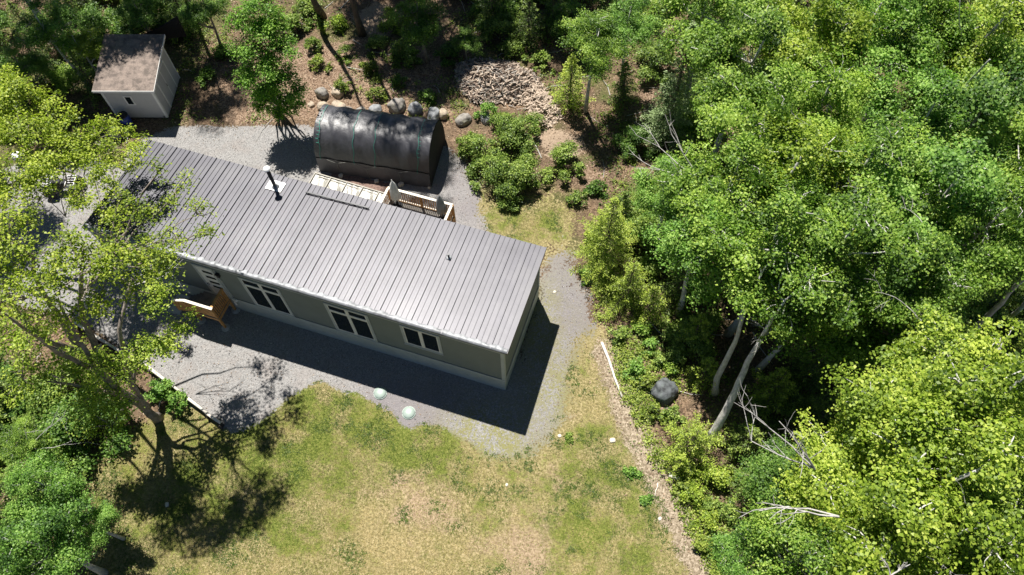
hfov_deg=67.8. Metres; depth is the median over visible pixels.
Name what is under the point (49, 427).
dead limb
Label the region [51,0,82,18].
fir tree
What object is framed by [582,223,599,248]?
bush
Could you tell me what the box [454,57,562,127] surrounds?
firewood heap
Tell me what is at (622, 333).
bush
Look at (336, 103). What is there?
boulder
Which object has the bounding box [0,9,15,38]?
bush
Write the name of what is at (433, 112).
boulder
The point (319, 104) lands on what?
boulder
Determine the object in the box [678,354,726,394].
fir tree
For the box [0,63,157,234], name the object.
tree
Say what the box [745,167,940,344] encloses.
aspen tree
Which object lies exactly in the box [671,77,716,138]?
bush
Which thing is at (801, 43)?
aspen tree
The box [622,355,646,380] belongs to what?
bush
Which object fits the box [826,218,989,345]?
aspen tree
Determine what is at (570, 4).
aspen tree
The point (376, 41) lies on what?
bush
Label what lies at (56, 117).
fir tree
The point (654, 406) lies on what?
bush
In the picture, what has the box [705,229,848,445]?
aspen tree
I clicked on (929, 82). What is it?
aspen tree
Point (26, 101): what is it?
fir tree
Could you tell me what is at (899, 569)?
dead limb
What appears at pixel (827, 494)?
aspen tree
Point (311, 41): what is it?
bush
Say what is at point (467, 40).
aspen tree
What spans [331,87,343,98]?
boulder
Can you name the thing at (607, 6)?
fir tree
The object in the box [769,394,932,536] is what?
aspen tree
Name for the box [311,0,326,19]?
aspen tree
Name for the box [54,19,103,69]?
aspen tree
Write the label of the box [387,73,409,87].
bush
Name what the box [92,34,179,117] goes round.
garden shed
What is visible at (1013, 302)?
bush
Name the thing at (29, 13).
fir tree
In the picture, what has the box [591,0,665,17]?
bush
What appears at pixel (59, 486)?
aspen tree
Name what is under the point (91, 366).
tree
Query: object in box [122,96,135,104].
window
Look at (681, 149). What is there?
dead limb
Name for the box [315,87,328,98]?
boulder
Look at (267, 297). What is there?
window
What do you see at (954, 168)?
aspen tree
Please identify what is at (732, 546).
aspen tree
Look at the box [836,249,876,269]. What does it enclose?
bush
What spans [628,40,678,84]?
bush
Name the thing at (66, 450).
bush
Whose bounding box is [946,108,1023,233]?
aspen tree
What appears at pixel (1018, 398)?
bush
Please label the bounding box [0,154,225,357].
tree
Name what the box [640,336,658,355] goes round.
bush
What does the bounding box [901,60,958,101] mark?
bush
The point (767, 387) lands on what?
fir tree
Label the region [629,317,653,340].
bush
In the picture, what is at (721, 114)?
aspen tree
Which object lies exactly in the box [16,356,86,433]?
bush
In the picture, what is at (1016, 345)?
fir tree
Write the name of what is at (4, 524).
bush
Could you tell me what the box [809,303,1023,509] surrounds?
aspen tree
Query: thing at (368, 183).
mulch bed
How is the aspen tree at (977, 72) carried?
on the forest floor
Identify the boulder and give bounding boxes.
[307,101,314,107]
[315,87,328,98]
[317,101,327,109]
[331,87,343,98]
[331,100,345,106]
[368,104,381,111]
[387,98,405,113]
[407,101,422,116]
[427,107,439,119]
[439,108,448,119]
[455,113,471,126]
[480,111,490,124]
[650,377,678,405]
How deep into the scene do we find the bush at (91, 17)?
42.89 m
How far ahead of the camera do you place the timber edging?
33.54 m
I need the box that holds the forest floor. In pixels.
[0,0,1023,574]
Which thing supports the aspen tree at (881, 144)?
on the forest floor
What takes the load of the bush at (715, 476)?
on the forest floor
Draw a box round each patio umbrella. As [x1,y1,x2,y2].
[389,180,402,207]
[436,195,447,220]
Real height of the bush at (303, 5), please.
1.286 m
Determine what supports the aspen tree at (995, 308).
on the forest floor
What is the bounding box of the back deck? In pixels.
[380,186,455,222]
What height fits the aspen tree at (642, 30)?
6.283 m
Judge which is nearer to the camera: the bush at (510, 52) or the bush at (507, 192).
the bush at (507, 192)
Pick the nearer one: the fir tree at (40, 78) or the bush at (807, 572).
the bush at (807, 572)
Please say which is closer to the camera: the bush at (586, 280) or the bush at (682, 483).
the bush at (682, 483)
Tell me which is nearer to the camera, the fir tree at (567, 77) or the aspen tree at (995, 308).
the aspen tree at (995, 308)
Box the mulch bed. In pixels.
[330,173,396,191]
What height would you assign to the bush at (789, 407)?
1.630 m
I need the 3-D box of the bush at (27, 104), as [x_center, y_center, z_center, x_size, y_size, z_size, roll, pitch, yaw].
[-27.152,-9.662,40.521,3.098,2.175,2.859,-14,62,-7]
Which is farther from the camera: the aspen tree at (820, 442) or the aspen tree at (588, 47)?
the aspen tree at (588, 47)
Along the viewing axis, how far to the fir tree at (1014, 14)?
43.38 m
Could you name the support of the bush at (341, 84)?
on the forest floor
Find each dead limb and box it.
[24,408,94,448]
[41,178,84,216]
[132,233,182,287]
[628,110,698,182]
[734,382,825,476]
[734,496,839,527]
[737,300,778,353]
[866,269,921,320]
[879,557,910,574]
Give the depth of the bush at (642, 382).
33.34 m
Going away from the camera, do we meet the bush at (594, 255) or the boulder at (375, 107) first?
the bush at (594, 255)
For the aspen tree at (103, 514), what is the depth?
28.05 m
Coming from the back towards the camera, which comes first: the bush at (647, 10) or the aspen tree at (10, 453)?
the bush at (647, 10)
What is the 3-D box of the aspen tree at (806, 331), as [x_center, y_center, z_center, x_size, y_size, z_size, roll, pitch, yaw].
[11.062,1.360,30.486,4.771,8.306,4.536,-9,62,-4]
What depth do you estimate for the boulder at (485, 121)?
40.83 m
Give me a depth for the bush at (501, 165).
38.15 m
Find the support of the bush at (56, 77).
on the forest floor
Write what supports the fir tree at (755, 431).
on the forest floor
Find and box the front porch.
[168,288,239,331]
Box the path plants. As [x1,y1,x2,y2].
[589,256,742,574]
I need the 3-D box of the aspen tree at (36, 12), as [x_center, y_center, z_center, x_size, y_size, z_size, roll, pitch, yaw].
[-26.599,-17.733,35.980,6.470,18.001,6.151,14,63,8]
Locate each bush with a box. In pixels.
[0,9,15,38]
[0,54,33,76]
[0,101,32,119]
[0,350,31,440]
[0,397,18,465]
[0,489,68,574]
[4,426,77,479]
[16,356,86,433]
[31,388,137,478]
[43,62,91,93]
[67,47,96,77]
[70,1,127,41]
[104,116,133,142]
[107,8,172,33]
[143,376,174,402]
[149,13,193,43]
[151,0,181,26]
[161,390,190,417]
[195,63,216,88]
[209,43,236,60]
[278,12,312,42]
[291,0,329,30]
[303,36,322,54]
[307,53,332,72]
[320,10,349,35]
[333,77,352,93]
[335,43,356,65]
[358,60,383,82]
[364,31,389,59]
[366,86,388,102]
[376,5,408,44]
[384,38,412,68]
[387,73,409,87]
[394,48,422,69]
[417,88,437,108]
[432,39,462,66]
[454,129,507,175]
[460,0,494,9]
[463,148,517,196]
[467,0,523,33]
[472,100,498,118]
[479,7,535,58]
[484,110,548,155]
[492,178,523,211]
[494,150,558,194]
[496,43,528,61]
[526,0,567,8]
[528,48,557,75]
[544,5,580,40]
[548,140,586,183]
[563,432,573,443]
[565,189,588,206]
[578,263,594,286]
[581,179,608,198]
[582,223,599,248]
[588,250,603,261]
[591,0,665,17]
[606,324,631,346]
[608,123,659,160]
[615,207,681,283]
[622,191,666,216]
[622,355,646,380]
[622,465,642,480]
[627,209,672,241]
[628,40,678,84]
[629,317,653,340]
[633,372,657,388]
[636,174,674,212]
[638,400,660,419]
[639,493,653,505]
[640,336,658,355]
[643,240,668,276]
[649,316,682,348]
[649,349,667,370]
[657,405,687,425]
[660,304,726,365]
[660,358,680,382]
[662,69,711,112]
[669,124,711,163]
[669,477,695,497]
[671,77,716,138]
[672,4,716,37]
[677,484,708,513]
[685,0,750,28]
[685,46,748,86]
[686,460,741,491]
[690,508,720,537]
[691,535,711,558]
[700,496,745,527]
[713,548,728,571]
[743,378,818,439]
[752,555,813,574]
[793,417,853,457]
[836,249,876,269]
[843,93,890,125]
[857,334,893,378]
[871,76,901,110]
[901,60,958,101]
[952,0,990,30]
[952,281,1010,341]
[961,212,1020,251]
[967,312,1023,356]
[980,274,1023,326]
[1005,389,1023,414]
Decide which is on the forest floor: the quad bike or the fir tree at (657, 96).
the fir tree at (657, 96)
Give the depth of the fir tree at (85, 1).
44.53 m
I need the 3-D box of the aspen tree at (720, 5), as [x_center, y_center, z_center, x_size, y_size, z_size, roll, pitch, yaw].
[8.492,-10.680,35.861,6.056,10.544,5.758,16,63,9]
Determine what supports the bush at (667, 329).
on the forest floor
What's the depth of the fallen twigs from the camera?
41.26 m
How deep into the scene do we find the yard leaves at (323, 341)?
34.18 m
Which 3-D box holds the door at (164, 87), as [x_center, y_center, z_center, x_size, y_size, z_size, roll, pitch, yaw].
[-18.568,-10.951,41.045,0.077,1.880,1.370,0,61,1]
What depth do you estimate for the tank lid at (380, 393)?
33.56 m
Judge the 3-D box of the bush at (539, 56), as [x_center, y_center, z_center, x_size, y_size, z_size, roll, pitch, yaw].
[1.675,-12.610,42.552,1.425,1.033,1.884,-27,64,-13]
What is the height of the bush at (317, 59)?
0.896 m
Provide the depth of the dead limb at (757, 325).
27.99 m
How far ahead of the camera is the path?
31.95 m
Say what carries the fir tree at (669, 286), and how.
on the forest floor
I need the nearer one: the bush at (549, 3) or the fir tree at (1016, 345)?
the fir tree at (1016, 345)
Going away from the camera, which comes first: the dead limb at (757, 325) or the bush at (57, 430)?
the dead limb at (757, 325)
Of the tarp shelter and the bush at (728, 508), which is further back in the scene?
the tarp shelter
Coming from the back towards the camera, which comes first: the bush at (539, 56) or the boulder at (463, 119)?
the bush at (539, 56)
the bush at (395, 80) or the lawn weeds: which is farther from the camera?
the bush at (395, 80)
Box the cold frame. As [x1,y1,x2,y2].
[309,172,388,203]
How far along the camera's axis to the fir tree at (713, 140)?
38.65 m
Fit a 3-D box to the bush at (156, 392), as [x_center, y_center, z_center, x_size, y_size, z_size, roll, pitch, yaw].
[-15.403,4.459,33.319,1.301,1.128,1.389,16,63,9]
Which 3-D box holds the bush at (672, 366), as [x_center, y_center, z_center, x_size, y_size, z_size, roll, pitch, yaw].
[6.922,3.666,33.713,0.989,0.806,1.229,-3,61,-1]
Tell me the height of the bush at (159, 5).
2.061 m
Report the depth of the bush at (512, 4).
43.55 m
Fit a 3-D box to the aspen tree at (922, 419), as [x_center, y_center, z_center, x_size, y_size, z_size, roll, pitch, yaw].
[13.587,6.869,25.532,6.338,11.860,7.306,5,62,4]
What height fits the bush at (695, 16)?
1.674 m
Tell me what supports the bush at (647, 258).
on the forest floor
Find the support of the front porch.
on the gravel yard at (495, 394)
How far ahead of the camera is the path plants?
33.26 m
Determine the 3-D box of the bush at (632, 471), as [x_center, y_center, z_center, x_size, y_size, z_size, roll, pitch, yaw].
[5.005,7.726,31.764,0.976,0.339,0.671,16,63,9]
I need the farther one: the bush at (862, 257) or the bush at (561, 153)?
the bush at (561, 153)
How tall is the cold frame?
0.350 m
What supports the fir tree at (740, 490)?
on the forest floor
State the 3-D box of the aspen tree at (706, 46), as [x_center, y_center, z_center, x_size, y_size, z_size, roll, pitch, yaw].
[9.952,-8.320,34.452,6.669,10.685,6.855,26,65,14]
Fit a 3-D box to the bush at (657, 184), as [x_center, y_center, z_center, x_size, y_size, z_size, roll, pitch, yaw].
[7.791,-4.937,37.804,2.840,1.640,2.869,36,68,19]
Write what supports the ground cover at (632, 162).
on the forest floor
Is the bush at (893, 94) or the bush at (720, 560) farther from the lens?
the bush at (893, 94)
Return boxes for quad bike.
[41,173,84,198]
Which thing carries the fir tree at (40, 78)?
on the forest floor
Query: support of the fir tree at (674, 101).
on the forest floor
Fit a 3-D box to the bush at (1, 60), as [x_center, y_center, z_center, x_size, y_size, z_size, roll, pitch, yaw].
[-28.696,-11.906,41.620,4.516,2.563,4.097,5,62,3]
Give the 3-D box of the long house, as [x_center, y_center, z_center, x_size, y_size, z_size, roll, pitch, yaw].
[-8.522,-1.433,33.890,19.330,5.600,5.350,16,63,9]
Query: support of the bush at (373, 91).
on the forest floor
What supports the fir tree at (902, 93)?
on the forest floor
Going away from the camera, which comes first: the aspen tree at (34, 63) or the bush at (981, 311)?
the bush at (981, 311)
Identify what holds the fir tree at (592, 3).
on the forest floor
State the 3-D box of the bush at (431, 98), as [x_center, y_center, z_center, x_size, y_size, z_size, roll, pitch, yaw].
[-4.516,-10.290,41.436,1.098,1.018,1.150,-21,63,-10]
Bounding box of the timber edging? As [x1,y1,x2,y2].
[74,321,224,429]
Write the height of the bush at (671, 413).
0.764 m
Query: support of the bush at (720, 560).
on the forest floor
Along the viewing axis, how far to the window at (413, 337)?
31.62 m
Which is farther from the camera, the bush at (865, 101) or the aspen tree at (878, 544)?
the bush at (865, 101)
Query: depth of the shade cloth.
41.14 m
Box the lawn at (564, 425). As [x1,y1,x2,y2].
[85,194,686,574]
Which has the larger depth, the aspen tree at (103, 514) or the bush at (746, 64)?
the bush at (746, 64)
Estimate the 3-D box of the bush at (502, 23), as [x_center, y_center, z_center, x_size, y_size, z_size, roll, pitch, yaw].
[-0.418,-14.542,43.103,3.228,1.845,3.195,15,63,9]
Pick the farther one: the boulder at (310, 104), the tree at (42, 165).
the boulder at (310, 104)
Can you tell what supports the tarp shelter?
on the gravel yard at (495, 394)
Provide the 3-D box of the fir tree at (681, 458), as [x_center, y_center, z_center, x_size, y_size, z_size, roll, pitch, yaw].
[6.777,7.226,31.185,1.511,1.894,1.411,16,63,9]
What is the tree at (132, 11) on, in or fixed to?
on the forest floor
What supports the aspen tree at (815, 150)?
on the forest floor
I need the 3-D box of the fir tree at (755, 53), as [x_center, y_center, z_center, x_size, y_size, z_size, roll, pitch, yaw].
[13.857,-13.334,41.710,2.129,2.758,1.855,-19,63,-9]
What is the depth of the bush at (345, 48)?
43.09 m
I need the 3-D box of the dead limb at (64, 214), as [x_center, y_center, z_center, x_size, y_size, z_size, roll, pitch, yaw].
[-18.168,-3.926,31.166,2.053,1.944,0.916,-14,62,-7]
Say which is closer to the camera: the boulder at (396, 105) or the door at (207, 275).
the door at (207, 275)
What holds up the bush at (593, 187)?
on the forest floor
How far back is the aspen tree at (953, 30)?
32.10 m
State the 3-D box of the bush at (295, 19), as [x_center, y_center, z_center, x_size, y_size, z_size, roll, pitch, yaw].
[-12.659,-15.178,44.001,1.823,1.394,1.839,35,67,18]
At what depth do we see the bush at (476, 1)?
44.36 m
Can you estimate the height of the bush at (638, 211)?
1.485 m
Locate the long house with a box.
[83,140,546,389]
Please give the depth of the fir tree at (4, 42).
43.49 m
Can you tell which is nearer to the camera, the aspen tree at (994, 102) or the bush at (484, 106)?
the aspen tree at (994, 102)
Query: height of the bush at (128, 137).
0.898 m
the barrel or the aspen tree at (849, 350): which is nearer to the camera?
the aspen tree at (849, 350)
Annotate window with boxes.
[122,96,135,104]
[237,276,294,317]
[323,302,377,342]
[399,324,443,355]
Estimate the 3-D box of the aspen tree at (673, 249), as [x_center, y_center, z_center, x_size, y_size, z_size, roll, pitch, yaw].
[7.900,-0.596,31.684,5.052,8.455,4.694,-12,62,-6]
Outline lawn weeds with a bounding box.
[83,202,684,574]
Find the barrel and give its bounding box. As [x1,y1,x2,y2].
[117,111,133,125]
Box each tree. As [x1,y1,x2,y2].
[0,31,10,52]
[0,39,61,99]
[0,62,51,119]
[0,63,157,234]
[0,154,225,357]
[0,259,203,448]
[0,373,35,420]
[0,414,50,465]
[0,447,104,522]
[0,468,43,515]
[0,490,108,574]
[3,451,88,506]
[6,0,31,38]
[10,28,68,93]
[11,413,65,432]
[12,0,88,84]
[24,0,55,36]
[26,10,68,60]
[35,96,76,131]
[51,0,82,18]
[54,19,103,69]
[64,498,126,555]
[66,51,103,108]
[72,0,104,11]
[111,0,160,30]
[160,0,205,41]
[175,0,230,43]
[221,0,309,121]
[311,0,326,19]
[350,0,366,36]
[384,0,450,63]
[450,24,482,61]
[473,0,517,33]
[508,0,549,54]
[532,0,567,34]
[549,54,595,116]
[550,0,586,46]
[556,6,635,112]
[567,197,640,296]
[581,0,610,12]
[587,0,628,32]
[598,261,653,322]
[602,61,638,117]
[603,0,667,87]
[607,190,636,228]
[621,284,671,327]
[626,150,698,245]
[631,195,762,319]
[635,20,698,151]
[638,0,777,127]
[638,73,683,145]
[645,410,728,487]
[646,124,789,256]
[648,265,701,318]
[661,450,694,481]
[665,0,821,162]
[671,313,718,361]
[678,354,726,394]
[679,161,853,343]
[686,55,833,212]
[694,130,726,156]
[704,513,787,574]
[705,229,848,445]
[711,225,813,396]
[717,417,766,469]
[720,464,770,521]
[724,110,879,263]
[730,497,863,574]
[732,433,809,511]
[737,366,798,425]
[740,433,853,531]
[743,44,771,65]
[744,0,882,133]
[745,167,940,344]
[749,262,867,372]
[750,42,880,144]
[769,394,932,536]
[779,345,838,400]
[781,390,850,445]
[785,437,967,574]
[789,265,917,381]
[791,109,951,259]
[803,0,945,112]
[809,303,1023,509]
[820,465,1023,574]
[825,378,1023,573]
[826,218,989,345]
[839,347,905,385]
[841,132,1015,272]
[851,63,982,160]
[860,0,1003,132]
[876,59,1023,202]
[876,315,1023,490]
[888,0,1023,110]
[895,477,1023,574]
[897,81,921,112]
[906,273,975,341]
[909,319,969,354]
[922,168,1023,302]
[922,394,1023,565]
[943,27,1023,156]
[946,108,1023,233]
[953,1,961,72]
[961,59,990,86]
[965,292,1008,326]
[973,221,1023,330]
[987,339,1023,358]
[992,1,1022,27]
[1009,302,1023,317]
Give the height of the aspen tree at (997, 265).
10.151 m
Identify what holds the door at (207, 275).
in the long house
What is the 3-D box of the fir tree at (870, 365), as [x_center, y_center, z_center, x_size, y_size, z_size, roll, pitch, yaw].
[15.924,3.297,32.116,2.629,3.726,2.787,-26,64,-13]
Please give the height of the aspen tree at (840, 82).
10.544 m
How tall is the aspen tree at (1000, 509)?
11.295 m
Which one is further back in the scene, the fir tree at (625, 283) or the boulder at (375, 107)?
the boulder at (375, 107)
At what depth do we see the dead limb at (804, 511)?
22.21 m
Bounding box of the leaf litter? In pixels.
[0,0,1023,574]
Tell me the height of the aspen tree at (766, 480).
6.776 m
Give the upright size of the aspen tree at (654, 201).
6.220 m
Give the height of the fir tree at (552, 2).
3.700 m
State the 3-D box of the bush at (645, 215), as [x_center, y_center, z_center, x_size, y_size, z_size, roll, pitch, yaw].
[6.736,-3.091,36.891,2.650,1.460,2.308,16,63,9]
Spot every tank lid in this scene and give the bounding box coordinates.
[373,386,386,399]
[402,406,415,419]
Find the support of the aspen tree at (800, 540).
on the forest floor
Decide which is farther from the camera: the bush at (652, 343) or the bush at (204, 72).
the bush at (204, 72)
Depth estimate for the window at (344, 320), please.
32.53 m
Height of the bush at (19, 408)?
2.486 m
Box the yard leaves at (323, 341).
[1,127,572,452]
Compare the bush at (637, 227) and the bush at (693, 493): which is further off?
the bush at (637, 227)
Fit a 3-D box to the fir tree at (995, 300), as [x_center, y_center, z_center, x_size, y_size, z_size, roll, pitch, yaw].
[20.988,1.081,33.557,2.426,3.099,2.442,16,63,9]
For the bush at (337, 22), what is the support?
on the forest floor
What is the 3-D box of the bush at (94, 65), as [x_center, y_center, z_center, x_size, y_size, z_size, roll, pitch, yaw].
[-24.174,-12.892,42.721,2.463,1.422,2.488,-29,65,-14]
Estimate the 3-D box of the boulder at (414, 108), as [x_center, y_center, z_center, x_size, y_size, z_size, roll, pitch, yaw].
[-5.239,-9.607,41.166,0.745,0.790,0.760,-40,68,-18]
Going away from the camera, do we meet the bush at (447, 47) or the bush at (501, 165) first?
the bush at (501, 165)
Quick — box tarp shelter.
[313,104,444,186]
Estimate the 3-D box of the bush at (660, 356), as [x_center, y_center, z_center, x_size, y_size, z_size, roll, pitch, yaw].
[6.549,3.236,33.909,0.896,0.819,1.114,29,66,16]
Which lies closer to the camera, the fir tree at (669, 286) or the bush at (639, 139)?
the fir tree at (669, 286)
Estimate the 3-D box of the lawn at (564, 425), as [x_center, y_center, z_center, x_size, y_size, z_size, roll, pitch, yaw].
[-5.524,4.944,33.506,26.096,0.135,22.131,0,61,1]
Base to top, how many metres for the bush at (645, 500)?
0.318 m
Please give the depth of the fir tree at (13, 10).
43.26 m
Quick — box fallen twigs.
[0,0,1020,449]
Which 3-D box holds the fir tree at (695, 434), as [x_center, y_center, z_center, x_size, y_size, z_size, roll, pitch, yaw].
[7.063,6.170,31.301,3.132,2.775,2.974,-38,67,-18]
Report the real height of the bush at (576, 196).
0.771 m
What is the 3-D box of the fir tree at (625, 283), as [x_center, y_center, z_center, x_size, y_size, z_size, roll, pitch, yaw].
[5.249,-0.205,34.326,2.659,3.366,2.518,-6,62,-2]
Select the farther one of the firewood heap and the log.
the firewood heap
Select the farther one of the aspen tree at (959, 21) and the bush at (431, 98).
the bush at (431, 98)
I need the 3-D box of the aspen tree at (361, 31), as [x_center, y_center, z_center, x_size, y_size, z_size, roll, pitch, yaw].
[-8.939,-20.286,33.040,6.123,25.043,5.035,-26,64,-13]
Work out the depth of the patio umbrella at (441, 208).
35.80 m
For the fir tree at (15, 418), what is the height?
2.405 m
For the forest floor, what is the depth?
40.95 m
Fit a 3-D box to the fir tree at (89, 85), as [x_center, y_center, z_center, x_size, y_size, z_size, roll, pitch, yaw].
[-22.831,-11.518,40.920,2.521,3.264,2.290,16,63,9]
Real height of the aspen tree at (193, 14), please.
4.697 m
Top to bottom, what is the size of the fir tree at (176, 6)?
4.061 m
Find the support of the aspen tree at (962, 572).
on the forest floor
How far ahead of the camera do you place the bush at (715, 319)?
33.63 m
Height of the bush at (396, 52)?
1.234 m
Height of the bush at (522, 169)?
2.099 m
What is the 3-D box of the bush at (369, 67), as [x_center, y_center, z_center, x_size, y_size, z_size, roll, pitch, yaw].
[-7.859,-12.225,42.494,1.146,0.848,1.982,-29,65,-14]
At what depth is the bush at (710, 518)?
30.51 m
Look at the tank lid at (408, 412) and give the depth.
33.10 m
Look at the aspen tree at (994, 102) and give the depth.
28.98 m
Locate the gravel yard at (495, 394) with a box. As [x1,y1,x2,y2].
[0,122,597,461]
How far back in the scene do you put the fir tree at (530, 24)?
42.39 m
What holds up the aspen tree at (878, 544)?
on the forest floor
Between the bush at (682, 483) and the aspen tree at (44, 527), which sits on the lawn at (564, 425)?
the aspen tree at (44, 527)
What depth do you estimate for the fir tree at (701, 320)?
32.97 m
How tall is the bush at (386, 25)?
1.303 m
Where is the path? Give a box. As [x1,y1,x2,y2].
[593,340,714,574]
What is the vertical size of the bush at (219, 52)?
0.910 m
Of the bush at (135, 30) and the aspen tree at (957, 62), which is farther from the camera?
the bush at (135, 30)
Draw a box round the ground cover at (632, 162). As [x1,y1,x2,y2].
[0,0,1023,555]
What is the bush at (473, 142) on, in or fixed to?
on the forest floor
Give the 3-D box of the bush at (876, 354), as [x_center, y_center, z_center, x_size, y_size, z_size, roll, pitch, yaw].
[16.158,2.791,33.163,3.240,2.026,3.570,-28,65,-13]
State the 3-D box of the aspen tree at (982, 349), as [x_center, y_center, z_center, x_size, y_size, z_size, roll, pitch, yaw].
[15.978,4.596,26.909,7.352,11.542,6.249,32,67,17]
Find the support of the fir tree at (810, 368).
on the forest floor
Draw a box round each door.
[157,63,176,104]
[195,266,228,296]
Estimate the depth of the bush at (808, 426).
32.02 m
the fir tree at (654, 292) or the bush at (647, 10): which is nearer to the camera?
the fir tree at (654, 292)
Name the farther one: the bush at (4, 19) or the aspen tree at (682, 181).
the bush at (4, 19)
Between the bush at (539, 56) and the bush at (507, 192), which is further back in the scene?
the bush at (539, 56)
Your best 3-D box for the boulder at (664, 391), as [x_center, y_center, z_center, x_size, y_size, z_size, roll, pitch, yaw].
[6.670,4.528,33.292,1.081,0.909,1.009,-38,67,-18]
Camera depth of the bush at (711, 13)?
43.10 m
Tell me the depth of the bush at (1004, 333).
33.17 m
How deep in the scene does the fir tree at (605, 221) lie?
34.62 m
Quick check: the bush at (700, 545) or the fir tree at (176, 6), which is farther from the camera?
the fir tree at (176, 6)
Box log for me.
[601,342,622,396]
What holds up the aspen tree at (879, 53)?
on the forest floor
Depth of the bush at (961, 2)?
42.77 m
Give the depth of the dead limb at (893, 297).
26.08 m
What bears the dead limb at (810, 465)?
attached to the aspen tree at (827, 494)
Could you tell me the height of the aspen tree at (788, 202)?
10.946 m
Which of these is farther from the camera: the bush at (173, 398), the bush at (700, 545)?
the bush at (173, 398)
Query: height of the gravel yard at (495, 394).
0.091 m
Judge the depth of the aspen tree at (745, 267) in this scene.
26.73 m
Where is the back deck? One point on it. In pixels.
(421, 208)
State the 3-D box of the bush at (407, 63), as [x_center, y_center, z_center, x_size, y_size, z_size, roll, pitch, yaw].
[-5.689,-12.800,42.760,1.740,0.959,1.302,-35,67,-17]
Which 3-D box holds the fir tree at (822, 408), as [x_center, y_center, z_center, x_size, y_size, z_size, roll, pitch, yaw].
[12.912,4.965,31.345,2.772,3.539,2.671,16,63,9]
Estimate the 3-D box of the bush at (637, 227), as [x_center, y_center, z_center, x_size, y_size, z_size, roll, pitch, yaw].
[6.528,-2.241,36.180,3.887,2.222,3.849,39,69,20]
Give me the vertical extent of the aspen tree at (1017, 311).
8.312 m
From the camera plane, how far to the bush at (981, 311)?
33.15 m
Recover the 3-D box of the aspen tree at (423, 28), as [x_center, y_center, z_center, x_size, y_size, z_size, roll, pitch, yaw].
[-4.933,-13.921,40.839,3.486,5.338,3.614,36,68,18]
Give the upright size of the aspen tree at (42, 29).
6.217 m
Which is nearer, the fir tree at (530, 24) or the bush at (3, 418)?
the bush at (3, 418)
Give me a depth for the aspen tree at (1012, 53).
31.00 m
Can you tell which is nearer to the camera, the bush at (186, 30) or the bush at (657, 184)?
the bush at (657, 184)
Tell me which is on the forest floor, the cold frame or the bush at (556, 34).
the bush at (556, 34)
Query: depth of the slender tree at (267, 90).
36.37 m
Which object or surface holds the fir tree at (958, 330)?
on the forest floor
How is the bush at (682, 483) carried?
on the forest floor
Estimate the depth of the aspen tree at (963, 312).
30.08 m
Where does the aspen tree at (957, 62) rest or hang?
on the forest floor
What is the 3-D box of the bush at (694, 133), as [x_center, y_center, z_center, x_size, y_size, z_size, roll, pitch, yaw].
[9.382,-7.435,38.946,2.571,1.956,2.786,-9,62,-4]
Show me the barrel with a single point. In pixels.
(124, 116)
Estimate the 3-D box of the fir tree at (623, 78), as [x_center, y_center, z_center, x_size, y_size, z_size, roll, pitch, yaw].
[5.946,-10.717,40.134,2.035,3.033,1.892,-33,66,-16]
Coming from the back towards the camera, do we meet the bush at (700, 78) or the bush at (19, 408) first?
the bush at (700, 78)
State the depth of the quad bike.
38.52 m
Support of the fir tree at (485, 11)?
on the forest floor
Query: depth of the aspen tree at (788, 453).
28.09 m
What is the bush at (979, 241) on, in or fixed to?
on the forest floor
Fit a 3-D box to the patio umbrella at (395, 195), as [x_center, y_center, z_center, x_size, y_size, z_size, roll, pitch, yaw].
[-5.580,-4.495,36.203,0.482,2.080,0.476,34,67,18]
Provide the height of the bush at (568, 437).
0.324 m

